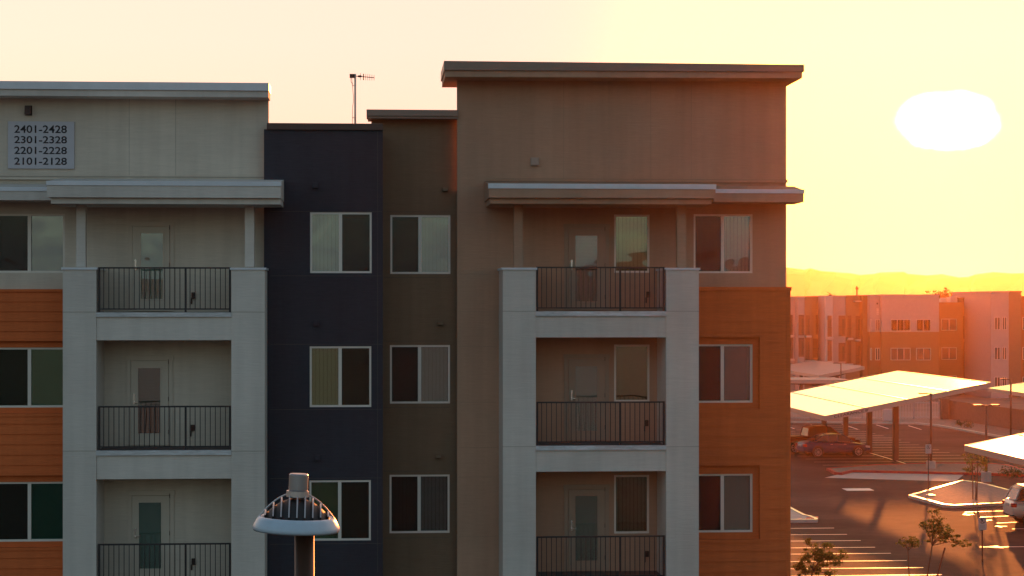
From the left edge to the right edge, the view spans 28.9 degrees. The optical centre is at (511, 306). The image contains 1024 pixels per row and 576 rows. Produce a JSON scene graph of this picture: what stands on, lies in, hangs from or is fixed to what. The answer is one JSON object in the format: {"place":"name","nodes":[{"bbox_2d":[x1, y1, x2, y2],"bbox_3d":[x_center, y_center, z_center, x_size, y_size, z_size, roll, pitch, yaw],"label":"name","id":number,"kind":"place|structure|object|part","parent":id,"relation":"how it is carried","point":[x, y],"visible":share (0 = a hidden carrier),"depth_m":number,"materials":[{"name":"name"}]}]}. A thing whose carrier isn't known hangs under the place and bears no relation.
{"place":"outdoors","nodes":[
{"label":"outdoors","id":0,"kind":"place"},
{"bbox_2d":[0,61,804,575],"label":"apartment building","id":1,"kind":"structure","parent":0,"point":[518,319],"depth_m":45.31,"materials":[{"name":"paint"}]},
{"bbox_2d":[0,347,62,407],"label":"window","id":2,"kind":"structure","parent":1,"relation":"in","point":[29,376],"depth_m":45.10,"materials":[{"name":"glass"}]},
{"bbox_2d":[0,482,62,541],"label":"window","id":3,"kind":"structure","parent":1,"relation":"in","point":[29,511],"depth_m":45.10,"materials":[{"name":"glass"}]},
{"bbox_2d":[0,214,64,272],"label":"window","id":4,"kind":"structure","parent":1,"relation":"in","point":[29,243],"depth_m":45.11,"materials":[{"name":"glass"}]},
{"bbox_2d":[8,121,73,168],"bbox_3d":[-10.672,-3.649,45.053,1.484,1.072,0.046,0,0,-4],"label":"address sign","id":5,"kind":"object","parent":1,"relation":"attached to","point":[40,144],"visible":1,"depth_m":45.03,"materials":[{"name":"grey metal"}]},
{"bbox_2d":[126,356,173,444],"bbox_3d":[-8.239,2.147,45.186,1.082,2.035,0.121,0,0,-4],"label":"door","id":6,"kind":"structure","parent":1,"relation":"in","point":[149,383],"depth_m":45.22,"materials":[{"name":"paint"}]},
{"bbox_2d":[127,222,174,310],"bbox_3d":[-8.208,-0.904,45.186,1.073,2.029,0.118,0,0,-4],"label":"door","id":7,"kind":"structure","parent":1,"relation":"in","point":[152,246],"depth_m":45.22,"materials":[{"name":"paint"}]},
{"bbox_2d":[127,491,174,575],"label":"door","id":8,"kind":"structure","parent":1,"relation":"in","point":[150,518],"depth_m":45.21,"materials":[{"name":"paint"}]},
{"bbox_2d":[309,480,370,540],"bbox_3d":[-3.920,4.651,45.344,1.397,1.375,0.181,0,0,-4],"label":"window","id":9,"kind":"structure","parent":1,"relation":"in","point":[349,501],"depth_m":45.31,"materials":[{"name":"glass"}]},
{"bbox_2d":[310,346,370,406],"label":"window","id":10,"kind":"structure","parent":1,"relation":"in","point":[340,376],"depth_m":45.31,"materials":[{"name":"glass"}]},
{"bbox_2d":[310,212,371,272],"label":"window","id":11,"kind":"structure","parent":1,"relation":"in","point":[342,243],"depth_m":45.32,"materials":[{"name":"glass"}]},
{"bbox_2d":[350,73,373,122],"bbox_3d":[-3.550,-4.799,47.068,0.586,1.440,0.150,0,0,-4],"label":"roof antenna","id":12,"kind":"object","parent":1,"relation":"on","point":[354,76],"visible":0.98,"depth_m":47.04,"materials":[{"name":"metal"}]},
{"bbox_2d":[390,215,449,273],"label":"window","id":13,"kind":"structure","parent":1,"relation":"in","point":[419,244],"depth_m":46.74,"materials":[{"name":"glass"}]},
{"bbox_2d":[390,345,449,403],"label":"window","id":14,"kind":"structure","parent":1,"relation":"in","point":[418,373],"depth_m":46.74,"materials":[{"name":"glass"}]},
{"bbox_2d":[390,474,449,532],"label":"window","id":15,"kind":"structure","parent":1,"relation":"in","point":[418,503],"depth_m":46.74,"materials":[{"name":"glass"}]},
{"bbox_2d":[563,224,609,309],"bbox_3d":[1.753,-0.920,46.565,1.093,2.014,0.118,0,0,-4],"label":"door","id":16,"kind":"structure","parent":1,"relation":"in","point":[582,247],"depth_m":46.60,"materials":[{"name":"beige paint"}]},
{"bbox_2d":[563,354,609,439],"bbox_3d":[1.753,2.135,46.565,1.093,2.011,0.118,0,0,-4],"label":"door","id":17,"kind":"structure","parent":1,"relation":"in","point":[584,379],"depth_m":46.58,"materials":[{"name":"beige paint"}]},
{"bbox_2d":[563,484,609,570],"bbox_3d":[1.753,5.190,46.565,1.093,2.008,0.118,0,0,-4],"label":"door","id":18,"kind":"structure","parent":1,"relation":"in","point":[586,507],"depth_m":46.58,"materials":[{"name":"beige paint"}]},
{"bbox_2d":[614,215,648,272],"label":"window","id":19,"kind":"structure","parent":1,"relation":"in","point":[631,232],"depth_m":46.89,"materials":[{"name":"glass"}]},
{"bbox_2d":[614,345,648,400],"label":"window","id":20,"kind":"structure","parent":1,"relation":"in","point":[631,362],"depth_m":49.12,"materials":[{"name":"glass"}]},
{"bbox_2d":[614,475,648,533],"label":"window","id":21,"kind":"structure","parent":1,"relation":"in","point":[631,492],"depth_m":46.89,"materials":[{"name":"glass"}]},
{"bbox_2d":[694,214,751,272],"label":"window","id":22,"kind":"structure","parent":1,"relation":"in","point":[722,242],"depth_m":46.88,"materials":[{"name":"glass"}]},
{"bbox_2d":[699,344,751,402],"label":"window","id":23,"kind":"structure","parent":1,"relation":"in","point":[725,370],"depth_m":46.90,"materials":[{"name":"glass"}]},
{"bbox_2d":[699,474,751,531],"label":"window","id":24,"kind":"structure","parent":1,"relation":"in","point":[725,500],"depth_m":46.89,"materials":[{"name":"glass"}]},
{"bbox_2d":[0,0,1023,277],"label":"sky","id":25,"kind":"structure","parent":0,"point":[905,118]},
{"bbox_2d":[791,294,963,394],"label":"apartment building","id":26,"kind":"structure","parent":0,"point":[877,334],"depth_m":212.86,"materials":[{"name":"paint"}]},
{"bbox_2d":[875,319,879,330],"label":"window","id":27,"kind":"structure","parent":26,"relation":"in","point":[876,320],"depth_m":211.86,"materials":[{"name":"brown glass"}]},
{"bbox_2d":[875,348,879,359],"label":"window","id":28,"kind":"structure","parent":26,"relation":"in","point":[877,350],"depth_m":211.86,"materials":[{"name":"glass"}]},
{"bbox_2d":[891,319,910,330],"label":"window","id":29,"kind":"structure","parent":26,"relation":"in","point":[897,320],"depth_m":211.24,"materials":[{"name":"brown glass"}]},
{"bbox_2d":[891,348,910,359],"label":"window","id":30,"kind":"structure","parent":26,"relation":"in","point":[896,353],"depth_m":211.24,"materials":[{"name":"glass"}]},
{"bbox_2d":[916,319,930,330],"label":"window","id":31,"kind":"structure","parent":26,"relation":"in","point":[929,320],"depth_m":211.39,"materials":[{"name":"brown glass"}]},
{"bbox_2d":[916,348,930,359],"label":"window","id":32,"kind":"structure","parent":26,"relation":"in","point":[921,353],"depth_m":211.39,"materials":[{"name":"glass"}]},
{"bbox_2d":[939,298,946,301],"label":"rooftop unit","id":33,"kind":"object","parent":26,"relation":"on","point":[942,299],"visible":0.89,"depth_m":219.76,"materials":[{"name":"metal"}]},
{"bbox_2d":[941,319,956,329],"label":"window","id":34,"kind":"structure","parent":26,"relation":"in","point":[946,324],"depth_m":214.62,"materials":[{"name":"orange glass"}]},
{"bbox_2d":[941,347,956,359],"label":"window","id":35,"kind":"structure","parent":26,"relation":"in","point":[947,353],"depth_m":214.62,"materials":[{"name":"orange glass"}]},
{"bbox_2d":[946,296,959,301],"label":"rooftop unit","id":36,"kind":"object","parent":26,"relation":"on","point":[951,298],"visible":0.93,"depth_m":217.81,"materials":[{"name":"metal"}]},
{"bbox_2d":[882,409,891,420],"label":"utility cabinet","id":37,"kind":"object","parent":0,"point":[886,414],"visible":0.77,"depth_m":164.70,"materials":[{"name":"grey metal"}]},
{"bbox_2d":[786,267,1023,297],"bbox_3d":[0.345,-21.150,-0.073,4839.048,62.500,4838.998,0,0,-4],"label":"hills","id":38,"kind":"structure","parent":0,"point":[808,282],"depth_m":2053.22,"materials":[{"name":"yellow"}]},
{"bbox_2d":[791,423,1023,575],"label":"parking lot","id":39,"kind":"structure","parent":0,"point":[884,516],"depth_m":90.64,"materials":[{"name":"grey asphalt"}]},
{"bbox_2d":[253,473,339,575],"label":"street lamp","id":40,"kind":"object","parent":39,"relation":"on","point":[304,521],"visible":1,"depth_m":9.42,"materials":[{"name":"white metal"}]},
{"bbox_2d":[791,510,808,518],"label":"concrete island","id":41,"kind":"structure","parent":39,"relation":"on","point":[795,515],"depth_m":89.55,"materials":[{"name":"beige concrete"}]},
{"bbox_2d":[791,507,817,522],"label":"kerb","id":42,"kind":"structure","parent":39,"relation":"on","point":[815,520],"depth_m":88.06,"materials":[{"name":"concrete"}]},
{"bbox_2d":[791,537,848,575],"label":"young tree","id":43,"kind":"object","parent":39,"relation":"on","point":[830,556],"visible":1,"depth_m":56.92,"materials":[{"name":"green plant"}]},
{"bbox_2d":[791,425,860,452],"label":"pickup truck","id":44,"kind":"object","parent":39,"relation":"on","point":[808,432],"visible":0.34,"depth_m":129.94,"materials":[{"name":"red paint"}]},
{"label":"windows","id":45,"kind":"part","parent":44,"relation":"part of","materials":[{"name":"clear glass"}]},
{"bbox_2d":[796,433,870,456],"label":"parked car","id":46,"kind":"object","parent":39,"relation":"on","point":[819,445],"visible":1,"depth_m":126.68,"materials":[{"name":"red paint"}]},
{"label":"windows","id":47,"kind":"part","parent":46,"relation":"part of","materials":[{"name":"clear glass"}]},
{"bbox_2d":[791,371,990,460],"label":"carport","id":48,"kind":"object","parent":39,"relation":"on","point":[867,395],"visible":0.91,"depth_m":124.70,"materials":[{"name":"metal"}]},
{"bbox_2d":[825,472,962,480],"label":"concrete apron","id":49,"kind":"object","parent":39,"relation":"on","point":[923,477],"visible":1,"depth_m":111.83,"materials":[{"name":"grey concrete"}]},
{"bbox_2d":[791,421,1004,437],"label":"kerb","id":50,"kind":"structure","parent":39,"relation":"on","point":[970,431],"depth_m":161.59,"materials":[{"name":"concrete"}]},
{"bbox_2d":[791,425,1023,575],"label":"parking lines","id":51,"kind":"object","parent":39,"relation":"on","point":[857,489],"visible":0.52,"depth_m":83.45,"materials":[{"name":"paint"}]},
{"bbox_2d":[895,536,920,575],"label":"young tree","id":52,"kind":"object","parent":39,"relation":"on","point":[911,542],"visible":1,"depth_m":64.96,"materials":[{"name":"green plant"}]},
{"bbox_2d":[826,463,1023,476],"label":"kerb","id":53,"kind":"structure","parent":39,"relation":"on","point":[830,470],"depth_m":113.85,"materials":[{"name":"red paint"}]},
{"bbox_2d":[831,463,1023,472],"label":"gravel island","id":54,"kind":"structure","parent":39,"relation":"on","point":[955,467],"depth_m":116.02,"materials":[{"name":"gravel"}]},
{"bbox_2d":[918,393,935,468],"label":"light pole","id":55,"kind":"object","parent":54,"relation":"on","point":[932,464],"visible":0.89,"depth_m":116.16,"materials":[{"name":"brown metal"}]},
{"bbox_2d":[998,465,1014,477],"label":"desert shrub","id":56,"kind":"object","parent":54,"relation":"on","point":[1003,472],"visible":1,"depth_m":111.23,"materials":[{"name":"green plant"}]},
{"bbox_2d":[1008,467,1023,477],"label":"desert shrub","id":57,"kind":"object","parent":54,"relation":"on","point":[1017,473],"visible":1,"depth_m":110.69,"materials":[{"name":"green plant"}]},
{"bbox_2d":[918,508,971,575],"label":"young tree","id":58,"kind":"object","parent":39,"relation":"on","point":[938,530],"visible":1,"depth_m":62.93,"materials":[{"name":"green plant"}]},
{"bbox_2d":[908,480,1008,507],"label":"kerb","id":59,"kind":"structure","parent":39,"relation":"on","point":[911,496],"depth_m":95.80,"materials":[{"name":"concrete"}]},
{"bbox_2d":[914,481,1007,504],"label":"gravel island","id":60,"kind":"structure","parent":39,"relation":"on","point":[958,493],"depth_m":100.00,"materials":[{"name":"brown gravel"}]},
{"bbox_2d":[925,444,930,488],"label":"parking sign","id":61,"kind":"object","parent":60,"relation":"on","point":[928,449],"visible":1,"depth_m":104.01,"materials":[{"name":"metal"}]},
{"bbox_2d":[962,453,988,499],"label":"young tree","id":62,"kind":"object","parent":60,"relation":"on","point":[970,469],"visible":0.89,"depth_m":98.14,"materials":[{"name":"green plant"}]},
{"bbox_2d":[978,517,986,561],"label":"parking sign","id":63,"kind":"object","parent":39,"relation":"on","point":[982,523],"visible":1,"depth_m":74.53,"materials":[{"name":"metal"}]},
{"bbox_2d":[973,404,999,481],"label":"light pole","id":64,"kind":"object","parent":39,"relation":"on","point":[985,476],"visible":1,"depth_m":108.53,"materials":[{"name":"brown metal"}]},
{"bbox_2d":[964,433,1023,465],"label":"carport","id":65,"kind":"object","parent":39,"relation":"on","point":[1010,448],"visible":1,"depth_m":89.44,"materials":[{"name":"metal"}]},
{"bbox_2d":[1000,378,1011,435],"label":"light pole","id":66,"kind":"object","parent":39,"relation":"on","point":[1010,403],"visible":0.8,"depth_m":138.94,"materials":[{"name":"brown metal"}]},
{"bbox_2d":[1002,483,1023,521],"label":"parked suv","id":67,"kind":"object","parent":39,"relation":"on","point":[1013,504],"visible":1,"depth_m":86.98,"materials":[{"name":"silver metal"}]},
{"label":"windows","id":68,"kind":"part","parent":67,"relation":"part of","materials":[{"name":"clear glass"}]},
{"bbox_2d":[791,411,1023,435],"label":"gravel strip","id":69,"kind":"object","parent":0,"point":[1000,431],"visible":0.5,"depth_m":164.86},
{"bbox_2d":[791,377,847,385],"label":"carport","id":70,"kind":"object","parent":69,"relation":"on","point":[815,381],"visible":0.59,"depth_m":167.08,"materials":[{"name":"white metal"}]},
{"bbox_2d":[791,400,939,419],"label":"fence","id":71,"kind":"object","parent":69,"relation":"on","point":[853,417],"visible":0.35,"depth_m":166.87,"materials":[{"name":"brown metal"}]},
{"bbox_2d":[939,398,949,418],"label":"wall pillar","id":72,"kind":"structure","parent":69,"relation":"on","point":[944,408],"depth_m":166.63,"materials":[{"name":"brown concrete"}]},
{"bbox_2d":[960,420,972,427],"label":"desert shrub","id":73,"kind":"object","parent":69,"relation":"on","point":[968,424],"visible":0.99,"depth_m":155.20,"materials":[{"name":"green plant"}]},
{"bbox_2d":[949,400,1023,430],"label":"boundary wall","id":74,"kind":"structure","parent":69,"relation":"on","point":[998,416],"depth_m":158.09,"materials":[{"name":"brown concrete"}]},
{"bbox_2d":[987,382,1023,396],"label":"carport","id":75,"kind":"object","parent":69,"relation":"on","point":[1017,389],"visible":0.93,"depth_m":153.80,"materials":[{"name":"metal"}]},
{"bbox_2d":[837,394,1023,437],"bbox_3d":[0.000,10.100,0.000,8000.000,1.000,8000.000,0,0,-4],"label":"ground","id":76,"kind":"structure","parent":0,"point":[1017,402],"depth_m":197.91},
{"bbox_2d":[791,360,864,388],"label":"carport","id":77,"kind":"object","parent":76,"relation":"on","point":[813,368],"visible":0.82,"depth_m":194.20,"materials":[{"name":"white metal"}]},
{"bbox_2d":[833,363,841,378],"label":"light pole","id":78,"kind":"object","parent":76,"relation":"on","point":[840,369],"visible":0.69,"depth_m":179.96,"materials":[{"name":"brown metal"}]},
{"bbox_2d":[925,287,951,297],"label":"leafy tree","id":79,"kind":"object","parent":76,"relation":"on","point":[944,294],"visible":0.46,"depth_m":259.72,"materials":[{"name":"green plant"}]},
{"bbox_2d":[952,291,1023,397],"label":"apartment building","id":80,"kind":"structure","parent":76,"relation":"on","point":[993,337],"depth_m":209.07,"materials":[{"name":"pink paint"}]},
{"bbox_2d":[994,317,999,329],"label":"window","id":81,"kind":"structure","parent":80,"relation":"in","point":[996,319],"depth_m":206.85,"materials":[{"name":"brown glass"}]},
{"bbox_2d":[994,347,999,359],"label":"window","id":82,"kind":"structure","parent":80,"relation":"in","point":[996,349],"depth_m":206.85,"materials":[{"name":"brown glass"}]},
{"bbox_2d":[994,377,999,386],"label":"window","id":83,"kind":"structure","parent":80,"relation":"in","point":[996,379],"depth_m":206.85,"materials":[{"name":"glass"}]},
{"bbox_2d":[1002,317,1006,329],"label":"window","id":84,"kind":"structure","parent":80,"relation":"in","point":[1004,319],"depth_m":206.90,"materials":[{"name":"brown glass"}]},
{"bbox_2d":[1002,347,1006,359],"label":"window","id":85,"kind":"structure","parent":80,"relation":"in","point":[1004,349],"depth_m":206.90,"materials":[{"name":"glass"}]},
{"bbox_2d":[1002,377,1006,385],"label":"window","id":86,"kind":"structure","parent":80,"relation":"in","point":[1004,382],"depth_m":206.90,"materials":[{"name":"glass"}]}
]}

